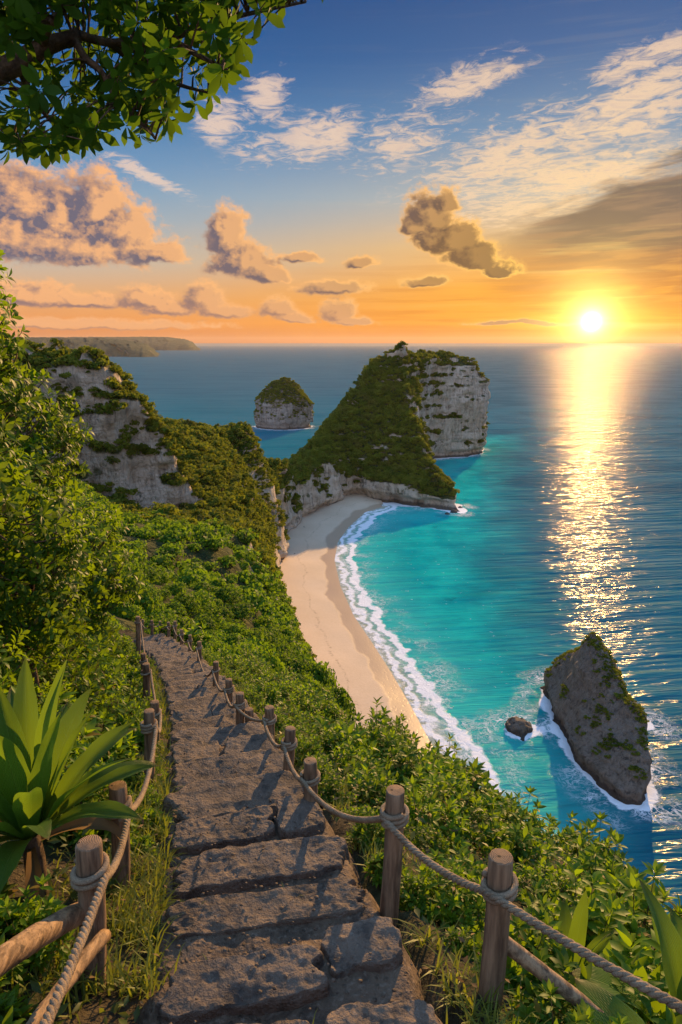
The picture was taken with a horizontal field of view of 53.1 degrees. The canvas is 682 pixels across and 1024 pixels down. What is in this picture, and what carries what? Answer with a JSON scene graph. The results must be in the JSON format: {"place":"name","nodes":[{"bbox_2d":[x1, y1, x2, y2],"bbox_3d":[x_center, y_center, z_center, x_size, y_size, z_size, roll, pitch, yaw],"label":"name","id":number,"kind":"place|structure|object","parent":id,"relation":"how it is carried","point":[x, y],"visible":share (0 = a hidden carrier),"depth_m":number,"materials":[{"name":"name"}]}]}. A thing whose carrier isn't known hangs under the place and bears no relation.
{"place":"outdoors","nodes":[
{"label":"outdoors","id":0,"kind":"place"},
{"bbox_2d":[11,337,159,356],"bbox_3d":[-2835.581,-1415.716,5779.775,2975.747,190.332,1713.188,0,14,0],"label":"hills","id":1,"kind":"structure","parent":0,"point":[116,348],"depth_m":5360.85,"materials":[{"name":"stone"}]},
{"bbox_2d":[30,336,200,349],"bbox_3d":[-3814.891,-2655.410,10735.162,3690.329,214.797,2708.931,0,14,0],"label":"hills","id":2,"kind":"structure","parent":0,"point":[162,343],"depth_m":10085.95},
{"bbox_2d":[11,345,343,632],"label":"hillside","id":3,"kind":"structure","parent":0,"point":[141,472],"depth_m":192.18,"materials":[{"name":"stone"}]},
{"bbox_2d":[111,602,144,621],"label":"slope bush","id":4,"kind":"object","parent":3,"relation":"on","point":[129,609],"visible":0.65,"depth_m":41.67,"materials":[{"name":"green plant"}]},
{"bbox_2d":[128,580,164,618],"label":"slope bush","id":5,"kind":"object","parent":3,"relation":"on","point":[148,600],"visible":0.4,"depth_m":44.64,"materials":[{"name":"green plant"}]},
{"bbox_2d":[5,433,328,684],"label":"woods","id":6,"kind":"object","parent":3,"relation":"on","point":[165,530],"visible":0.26,"depth_m":93.54,"materials":[{"name":"green plant"}]},
{"bbox_2d":[0,333,343,657],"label":"scrub","id":7,"kind":"object","parent":3,"relation":"on","point":[63,355],"visible":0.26,"depth_m":200.25,"materials":[{"name":"plant"}]},
{"bbox_2d":[165,590,200,617],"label":"slope bush","id":8,"kind":"object","parent":3,"relation":"on","point":[189,604],"visible":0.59,"depth_m":55.95,"materials":[{"name":"green plant"}]},
{"bbox_2d":[39,409,341,641],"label":"thicket","id":9,"kind":"object","parent":3,"relation":"on","point":[198,514],"visible":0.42,"depth_m":236.32,"materials":[{"name":"plant"}]},
{"bbox_2d":[193,602,231,626],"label":"slope bush","id":10,"kind":"object","parent":3,"relation":"on","point":[215,616],"visible":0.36,"depth_m":53.59,"materials":[{"name":"green plant"}]},
{"bbox_2d":[211,584,242,605],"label":"slope bush","id":11,"kind":"object","parent":3,"relation":"on","point":[226,592],"visible":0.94,"depth_m":66.50,"materials":[{"name":"green plant"}]},
{"bbox_2d":[223,600,256,622],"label":"slope bush","id":12,"kind":"object","parent":3,"relation":"on","point":[240,610],"visible":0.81,"depth_m":64.01,"materials":[{"name":"green plant"}]},
{"bbox_2d":[243,626,281,653],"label":"slope bush","id":13,"kind":"object","parent":3,"relation":"on","point":[271,640],"visible":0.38,"depth_m":49.84,"materials":[{"name":"green plant"}]},
{"bbox_2d":[275,650,312,674],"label":"slope bush","id":14,"kind":"object","parent":3,"relation":"on","point":[297,662],"visible":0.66,"depth_m":47.16,"materials":[{"name":"green plant"}]},
{"bbox_2d":[305,661,337,686],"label":"slope bush","id":15,"kind":"object","parent":3,"relation":"on","point":[321,673],"visible":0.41,"depth_m":53.09,"materials":[{"name":"green plant"}]},
{"bbox_2d":[323,682,356,726],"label":"slope bush","id":16,"kind":"object","parent":3,"relation":"on","point":[343,699],"visible":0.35,"depth_m":51.30,"materials":[{"name":"green plant"}]},
{"bbox_2d":[132,633,442,1023],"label":"path","id":17,"kind":"structure","parent":0,"point":[363,928],"depth_m":3.72,"materials":[{"name":"stone"}]},
{"bbox_2d":[157,707,412,1023],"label":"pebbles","id":18,"kind":"object","parent":17,"relation":"on","point":[259,991],"visible":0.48,"depth_m":3.59,"materials":[{"name":"stone"}]},
{"bbox_2d":[85,706,521,1004],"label":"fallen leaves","id":19,"kind":"object","parent":17,"relation":"on","point":[465,959],"visible":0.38,"depth_m":3.73,"materials":[{"name":"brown plant"}]},
{"bbox_2d":[0,629,653,1023],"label":"terrain","id":20,"kind":"structure","parent":0,"point":[88,1013],"depth_m":3.46,"materials":[{"name":"green plant"}]},
{"bbox_2d":[0,249,33,402],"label":"tall bush","id":21,"kind":"object","parent":20,"relation":"on","point":[8,351],"visible":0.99,"depth_m":6.04,"materials":[{"name":"green plant"}]},
{"bbox_2d":[0,982,33,1023],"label":"leafy shrub","id":22,"kind":"object","parent":20,"relation":"on","point":[12,1011],"visible":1,"depth_m":2.57,"materials":[{"name":"green plant"}]},
{"bbox_2d":[0,360,33,431],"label":"tall bush","id":23,"kind":"object","parent":20,"relation":"on","point":[29,387],"visible":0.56,"depth_m":6.64,"materials":[{"name":"green plant"}]},
{"bbox_2d":[0,625,34,692],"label":"tall bush","id":24,"kind":"object","parent":20,"relation":"on","point":[3,660],"visible":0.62,"depth_m":5.92,"materials":[{"name":"green plant"}]},
{"bbox_2d":[0,880,35,939],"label":"leafy shrub","id":25,"kind":"object","parent":20,"relation":"on","point":[3,895],"visible":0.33,"depth_m":3.15,"materials":[{"name":"green plant"}]},
{"bbox_2d":[0,873,75,986],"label":"leafy shrub","id":26,"kind":"object","parent":20,"relation":"on","point":[40,911],"visible":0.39,"depth_m":3.06,"materials":[{"name":"green plant"}]},
{"bbox_2d":[0,358,87,609],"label":"tall bush","id":27,"kind":"object","parent":20,"relation":"on","point":[47,511],"visible":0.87,"depth_m":6.78,"materials":[{"name":"green plant"}]},
{"bbox_2d":[0,373,93,646],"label":"tall bush","id":28,"kind":"object","parent":20,"relation":"on","point":[49,428],"visible":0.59,"depth_m":9.78,"materials":[{"name":"green plant"}]},
{"bbox_2d":[0,502,94,706],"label":"tall bush","id":29,"kind":"object","parent":20,"relation":"on","point":[44,598],"visible":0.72,"depth_m":7.32,"materials":[{"name":"green plant"}]},
{"bbox_2d":[5,663,96,740],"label":"leafy shrub","id":30,"kind":"object","parent":20,"relation":"on","point":[71,700],"visible":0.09,"depth_m":7.27,"materials":[{"name":"green plant"}]},
{"bbox_2d":[0,433,110,609],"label":"tall bush","id":31,"kind":"object","parent":20,"relation":"on","point":[101,535],"visible":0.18,"depth_m":8.71,"materials":[{"name":"green plant"}]},
{"bbox_2d":[38,681,101,762],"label":"leafy shrub","id":32,"kind":"object","parent":20,"relation":"on","point":[86,731],"visible":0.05,"depth_m":6.31,"materials":[{"name":"green plant"}]},
{"bbox_2d":[38,653,102,725],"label":"leafy shrub","id":33,"kind":"object","parent":20,"relation":"on","point":[75,681],"visible":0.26,"depth_m":8.18,"materials":[{"name":"green plant"}]},
{"bbox_2d":[40,634,103,693],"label":"leafy shrub","id":34,"kind":"object","parent":20,"relation":"on","point":[61,661],"visible":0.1,"depth_m":9.95,"materials":[{"name":"green plant"}]},
{"bbox_2d":[25,487,120,591],"bbox_3d":[-6.350,1.455,14.681,2.579,3.880,3.248,2,14,8],"label":"tall bush","id":35,"kind":"object","parent":20,"relation":"on","point":[87,499],"visible":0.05,"depth_m":14.90,"materials":[{"name":"green plant"}]},
{"bbox_2d":[9,495,146,662],"bbox_3d":[-4.983,1.488,12.059,2.758,3.635,2.874,9,16,32],"label":"tall bush","id":36,"kind":"object","parent":20,"relation":"on","point":[99,585],"visible":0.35,"depth_m":12.07,"materials":[{"name":"green plant"}]},
{"bbox_2d":[0,656,158,917],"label":"strap leaved plant","id":37,"kind":"object","parent":20,"relation":"on","point":[35,799],"visible":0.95,"depth_m":3.61,"materials":[{"name":"green plant"}]},
{"bbox_2d":[0,616,161,1023],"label":"rope fence","id":38,"kind":"object","parent":20,"relation":"on","point":[93,871],"visible":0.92,"depth_m":2.92,"materials":[{"name":"brown wood"}]},
{"bbox_2d":[50,632,127,709],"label":"leafy shrub","id":39,"kind":"object","parent":20,"relation":"on","point":[91,672],"visible":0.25,"depth_m":9.01,"materials":[{"name":"green plant"}]},
{"bbox_2d":[43,742,140,849],"bbox_3d":[-1.803,1.969,4.729,0.706,0.796,0.719,-1,13,21],"label":"leafy shrub","id":40,"kind":"object","parent":20,"relation":"on","point":[76,836],"visible":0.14,"depth_m":4.64,"materials":[{"name":"green plant"}]},
{"bbox_2d":[74,633,127,689],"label":"leafy shrub","id":41,"kind":"object","parent":20,"relation":"on","point":[109,667],"visible":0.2,"depth_m":10.91,"materials":[{"name":"green plant"}]},
{"bbox_2d":[76,710,139,767],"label":"leafy shrub","id":42,"kind":"object","parent":20,"relation":"on","point":[122,743],"visible":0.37,"depth_m":6.70,"materials":[{"name":"green plant"}]},
{"bbox_2d":[88,686,142,721],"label":"leafy shrub","id":43,"kind":"object","parent":20,"relation":"on","point":[110,705],"visible":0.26,"depth_m":8.60,"materials":[{"name":"green plant"}]},
{"bbox_2d":[96,695,143,743],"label":"leafy shrub","id":44,"kind":"object","parent":20,"relation":"on","point":[122,719],"visible":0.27,"depth_m":7.58,"materials":[{"name":"green plant"}]},
{"bbox_2d":[130,827,156,855],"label":"leafy shrub","id":45,"kind":"object","parent":20,"relation":"on","point":[141,839],"visible":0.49,"depth_m":4.64,"materials":[{"name":"green plant"}]},
{"bbox_2d":[135,807,174,836],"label":"leafy shrub","id":46,"kind":"object","parent":20,"relation":"on","point":[151,813],"visible":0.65,"depth_m":5.12,"materials":[{"name":"green plant"}]},
{"bbox_2d":[0,0,322,168],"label":"overhanging tree","id":47,"kind":"object","parent":20,"relation":"on","point":[152,49],"visible":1,"depth_m":3.01,"materials":[{"name":"green plant"}]},
{"bbox_2d":[179,620,213,649],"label":"leafy shrub","id":48,"kind":"object","parent":20,"relation":"on","point":[202,636],"visible":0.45,"depth_m":23.98,"materials":[{"name":"green plant"}]},
{"bbox_2d":[246,677,282,709],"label":"leafy shrub","id":49,"kind":"object","parent":20,"relation":"on","point":[272,694],"visible":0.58,"depth_m":11.64,"materials":[{"name":"green plant"}]},
{"bbox_2d":[237,634,292,680],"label":"slope bush","id":50,"kind":"object","parent":20,"relation":"on","point":[276,664],"visible":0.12,"depth_m":26.70,"materials":[{"name":"green plant"}]},
{"bbox_2d":[272,672,306,705],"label":"leafy shrub","id":51,"kind":"object","parent":20,"relation":"on","point":[285,688],"visible":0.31,"depth_m":14.09,"materials":[{"name":"green plant"}]},
{"bbox_2d":[279,678,321,724],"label":"leafy shrub","id":52,"kind":"object","parent":20,"relation":"on","point":[308,704],"visible":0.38,"depth_m":11.96,"materials":[{"name":"green plant"}]},
{"bbox_2d":[294,729,329,765],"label":"leafy shrub","id":53,"kind":"object","parent":20,"relation":"on","point":[303,748],"visible":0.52,"depth_m":7.25,"materials":[{"name":"green plant"}]},
{"bbox_2d":[310,686,343,722],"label":"leafy shrub","id":54,"kind":"object","parent":20,"relation":"on","point":[330,709],"visible":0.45,"depth_m":12.99,"materials":[{"name":"green plant"}]},
{"bbox_2d":[310,715,354,768],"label":"leafy shrub","id":55,"kind":"object","parent":20,"relation":"on","point":[334,736],"visible":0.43,"depth_m":8.57,"materials":[{"name":"green plant"}]},
{"bbox_2d":[318,767,351,805],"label":"leafy shrub","id":56,"kind":"object","parent":20,"relation":"on","point":[332,788],"visible":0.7,"depth_m":5.77,"materials":[{"name":"green plant"}]},
{"bbox_2d":[4,629,667,1023],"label":"undergrowth","id":57,"kind":"object","parent":20,"relation":"on","point":[126,999],"visible":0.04,"depth_m":4.10,"materials":[{"name":"green plant"}]},
{"bbox_2d":[310,714,378,762],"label":"leafy shrub","id":58,"kind":"object","parent":20,"relation":"on","point":[346,729],"visible":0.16,"depth_m":9.00,"materials":[{"name":"green plant"}]},
{"bbox_2d":[329,734,374,779],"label":"leafy shrub","id":59,"kind":"object","parent":20,"relation":"on","point":[347,753],"visible":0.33,"depth_m":7.97,"materials":[{"name":"green plant"}]},
{"bbox_2d":[345,795,384,853],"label":"leafy shrub","id":60,"kind":"object","parent":20,"relation":"on","point":[360,830],"visible":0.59,"depth_m":4.79,"materials":[{"name":"green plant"}]},
{"bbox_2d":[340,763,396,797],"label":"leafy shrub","id":61,"kind":"object","parent":20,"relation":"on","point":[357,773],"visible":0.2,"depth_m":6.82,"materials":[{"name":"green plant"}]},
{"bbox_2d":[341,749,395,787],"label":"leafy shrub","id":62,"kind":"object","parent":20,"relation":"on","point":[353,764],"visible":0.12,"depth_m":7.42,"materials":[{"name":"green plant"}]},
{"bbox_2d":[347,759,407,823],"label":"leafy shrub","id":63,"kind":"object","parent":20,"relation":"on","point":[366,791],"visible":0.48,"depth_m":6.02,"materials":[{"name":"green plant"}]},
{"bbox_2d":[352,697,404,775],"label":"leafy shrub","id":64,"kind":"object","parent":20,"relation":"on","point":[374,734],"visible":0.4,"depth_m":9.88,"materials":[{"name":"green plant"}]},
{"bbox_2d":[362,851,411,887],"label":"leafy shrub","id":65,"kind":"object","parent":20,"relation":"on","point":[377,858],"visible":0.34,"depth_m":4.29,"materials":[{"name":"green plant"}]},
{"bbox_2d":[379,727,434,792],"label":"leafy shrub","id":66,"kind":"object","parent":20,"relation":"on","point":[404,763],"visible":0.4,"depth_m":8.34,"materials":[{"name":"green plant"}]},
{"bbox_2d":[141,619,681,1014],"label":"rope fence","id":67,"kind":"object","parent":20,"relation":"on","point":[496,888],"visible":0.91,"depth_m":2.97,"materials":[{"name":"brown wood"}]},
{"bbox_2d":[399,869,441,918],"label":"leafy shrub","id":68,"kind":"object","parent":20,"relation":"on","point":[409,901],"visible":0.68,"depth_m":3.95,"materials":[{"name":"green plant"}]},
{"bbox_2d":[375,773,471,856],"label":"leafy shrub","id":69,"kind":"object","parent":20,"relation":"on","point":[451,818],"visible":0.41,"depth_m":6.16,"materials":[{"name":"green plant"}]},
{"bbox_2d":[403,804,449,862],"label":"leafy shrub","id":70,"kind":"object","parent":20,"relation":"on","point":[417,842],"visible":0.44,"depth_m":5.58,"materials":[{"name":"green plant"}]},
{"bbox_2d":[405,763,464,808],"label":"leafy shrub","id":71,"kind":"object","parent":20,"relation":"on","point":[421,771],"visible":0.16,"depth_m":7.83,"materials":[{"name":"green plant"}]},
{"bbox_2d":[400,846,485,938],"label":"leafy shrub","id":72,"kind":"object","parent":20,"relation":"on","point":[450,898],"visible":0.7,"depth_m":3.96,"materials":[{"name":"green plant"}]},
{"bbox_2d":[416,746,474,803],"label":"leafy shrub","id":73,"kind":"object","parent":20,"relation":"on","point":[452,766],"visible":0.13,"depth_m":9.67,"materials":[{"name":"green plant"}]},
{"bbox_2d":[428,754,489,821],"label":"leafy shrub","id":74,"kind":"object","parent":20,"relation":"on","point":[457,776],"visible":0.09,"depth_m":8.41,"materials":[{"name":"green plant"}]},
{"bbox_2d":[440,924,478,960],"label":"leafy shrub","id":75,"kind":"object","parent":20,"relation":"on","point":[468,950],"visible":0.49,"depth_m":3.52,"materials":[{"name":"green plant"}]},
{"bbox_2d":[410,766,509,860],"bbox_3d":[1.159,3.097,7.087,1.175,0.882,1.110,2,14,7],"label":"leafy shrub","id":76,"kind":"object","parent":20,"relation":"on","point":[465,795],"visible":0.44,"depth_m":6.98,"materials":[{"name":"green plant"}]},
{"bbox_2d":[438,842,487,908],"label":"leafy shrub","id":77,"kind":"object","parent":20,"relation":"on","point":[471,866],"visible":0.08,"depth_m":4.87,"materials":[{"name":"green plant"}]},
{"bbox_2d":[439,756,504,797],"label":"leafy shrub","id":78,"kind":"object","parent":20,"relation":"on","point":[484,775],"visible":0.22,"depth_m":12.79,"materials":[{"name":"green plant"}]},
{"bbox_2d":[465,778,518,824],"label":"leafy shrub","id":79,"kind":"object","parent":20,"relation":"on","point":[489,801],"visible":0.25,"depth_m":9.54,"materials":[{"name":"green plant"}]},
{"bbox_2d":[464,923,556,995],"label":"leafy shrub","id":80,"kind":"object","parent":20,"relation":"on","point":[513,968],"visible":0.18,"depth_m":3.28,"materials":[{"name":"green plant"}]},
{"bbox_2d":[480,809,559,882],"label":"leafy shrub","id":81,"kind":"object","parent":20,"relation":"on","point":[520,838],"visible":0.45,"depth_m":7.20,"materials":[{"name":"green plant"}]},
{"bbox_2d":[492,785,557,854],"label":"leafy shrub","id":82,"kind":"object","parent":20,"relation":"on","point":[508,815],"visible":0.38,"depth_m":8.47,"materials":[{"name":"green plant"}]},
{"bbox_2d":[474,879,579,981],"bbox_3d":[0.961,2.239,3.501,0.574,0.639,0.530,-1,14,-3],"label":"leafy shrub","id":83,"kind":"object","parent":20,"relation":"on","point":[540,942],"visible":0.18,"depth_m":3.46,"materials":[{"name":"green plant"}]},
{"bbox_2d":[513,844,583,907],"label":"leafy shrub","id":84,"kind":"object","parent":20,"relation":"on","point":[564,884],"visible":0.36,"depth_m":5.54,"materials":[{"name":"green plant"}]},
{"bbox_2d":[514,946,600,1023],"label":"leafy shrub","id":85,"kind":"object","parent":20,"relation":"on","point":[533,987],"visible":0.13,"depth_m":3.17,"materials":[{"name":"green plant"}]},
{"bbox_2d":[540,810,577,856],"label":"leafy shrub","id":86,"kind":"object","parent":20,"relation":"on","point":[560,838],"visible":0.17,"depth_m":11.27,"materials":[{"name":"green plant"}]},
{"bbox_2d":[504,978,617,1023],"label":"leafy shrub","id":87,"kind":"object","parent":20,"relation":"on","point":[541,1006],"visible":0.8,"depth_m":2.81,"materials":[{"name":"green plant"}]},
{"bbox_2d":[527,890,615,981],"bbox_3d":[1.237,2.337,3.628,0.524,0.438,0.642,0,14,0],"label":"broad leaved plant","id":88,"kind":"object","parent":20,"relation":"on","point":[574,927],"visible":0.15,"depth_m":3.73,"materials":[{"name":"green plant"}]},
{"bbox_2d":[526,861,651,965],"bbox_3d":[1.663,2.771,4.606,0.876,0.757,0.871,4,9,0],"label":"leafy shrub","id":89,"kind":"object","parent":20,"relation":"on","point":[604,916],"visible":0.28,"depth_m":4.53,"materials":[{"name":"green plant"}]},
{"bbox_2d":[556,997,630,1023],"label":"leafy shrub","id":90,"kind":"object","parent":20,"relation":"on","point":[585,1009],"visible":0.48,"depth_m":2.73,"materials":[{"name":"green plant"}]},
{"bbox_2d":[559,811,628,867],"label":"leafy shrub","id":91,"kind":"object","parent":20,"relation":"on","point":[605,849],"visible":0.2,"depth_m":9.63,"materials":[{"name":"green plant"}]},
{"bbox_2d":[554,817,640,906],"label":"leafy shrub","id":92,"kind":"object","parent":20,"relation":"on","point":[591,858],"visible":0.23,"depth_m":6.27,"materials":[{"name":"green plant"}]},
{"bbox_2d":[575,978,644,1023],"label":"broad leaved plant","id":93,"kind":"object","parent":20,"relation":"on","point":[607,1002],"visible":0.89,"depth_m":2.87,"materials":[{"name":"green plant"}]},
{"bbox_2d":[568,879,681,1023],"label":"broad leaved plant","id":94,"kind":"object","parent":20,"relation":"on","point":[670,940],"visible":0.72,"depth_m":3.36,"materials":[{"name":"green plant"}]},
{"bbox_2d":[592,917,676,1012],"bbox_3d":[1.688,2.683,3.850,0.860,0.733,0.978,7,16,28],"label":"leafy shrub","id":95,"kind":"object","parent":20,"relation":"on","point":[643,953],"visible":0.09,"depth_m":3.89,"materials":[{"name":"green plant"}]},
{"bbox_2d":[595,859,681,969],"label":"leafy shrub","id":96,"kind":"object","parent":20,"relation":"on","point":[615,883],"visible":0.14,"depth_m":5.13,"materials":[{"name":"green plant"}]},
{"bbox_2d":[609,957,681,1023],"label":"leafy shrub","id":97,"kind":"object","parent":20,"relation":"on","point":[659,1013],"visible":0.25,"depth_m":3.21,"materials":[{"name":"green plant"}]},
{"bbox_2d":[0,0,681,342],"label":"sky","id":98,"kind":"structure","parent":0,"point":[381,171],"materials":[{"name":"blue"}]},
{"bbox_2d":[280,494,432,751],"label":"beach","id":99,"kind":"structure","parent":0,"point":[335,636],"depth_m":255.79,"materials":[{"name":"sand"}]},
{"bbox_2d":[109,343,681,914],"bbox_3d":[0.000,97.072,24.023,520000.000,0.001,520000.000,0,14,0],"label":"sea","id":100,"kind":"structure","parent":0,"point":[519,573],"depth_m":339.01,"materials":[{"name":"liquid"}]},
{"bbox_2d":[253,377,314,429],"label":"islet","id":101,"kind":"object","parent":100,"relation":"in","point":[284,403],"visible":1,"depth_m":810.91,"materials":[{"name":"stone"}]},
{"bbox_2d":[505,716,532,740],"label":"sea rock","id":102,"kind":"object","parent":100,"relation":"in","point":[521,728],"visible":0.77,"depth_m":180.34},
{"bbox_2d":[540,632,651,804],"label":"sea stack","id":103,"kind":"object","parent":100,"relation":"in","point":[600,720],"visible":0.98,"depth_m":168.71,"materials":[{"name":"stone"}]},
{"bbox_2d":[311,344,490,510],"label":"headland","id":104,"kind":"structure","parent":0,"point":[450,439],"depth_m":589.05,"materials":[{"name":"stone"}]},
{"bbox_2d":[284,357,451,486],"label":"thicket","id":105,"kind":"object","parent":104,"relation":"on","point":[416,398],"visible":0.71,"depth_m":471.56,"materials":[{"name":"plant"}]},
{"bbox_2d":[288,341,489,495],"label":"scrub","id":106,"kind":"object","parent":104,"relation":"on","point":[418,354],"visible":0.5,"depth_m":473.18,"materials":[{"name":"plant"}]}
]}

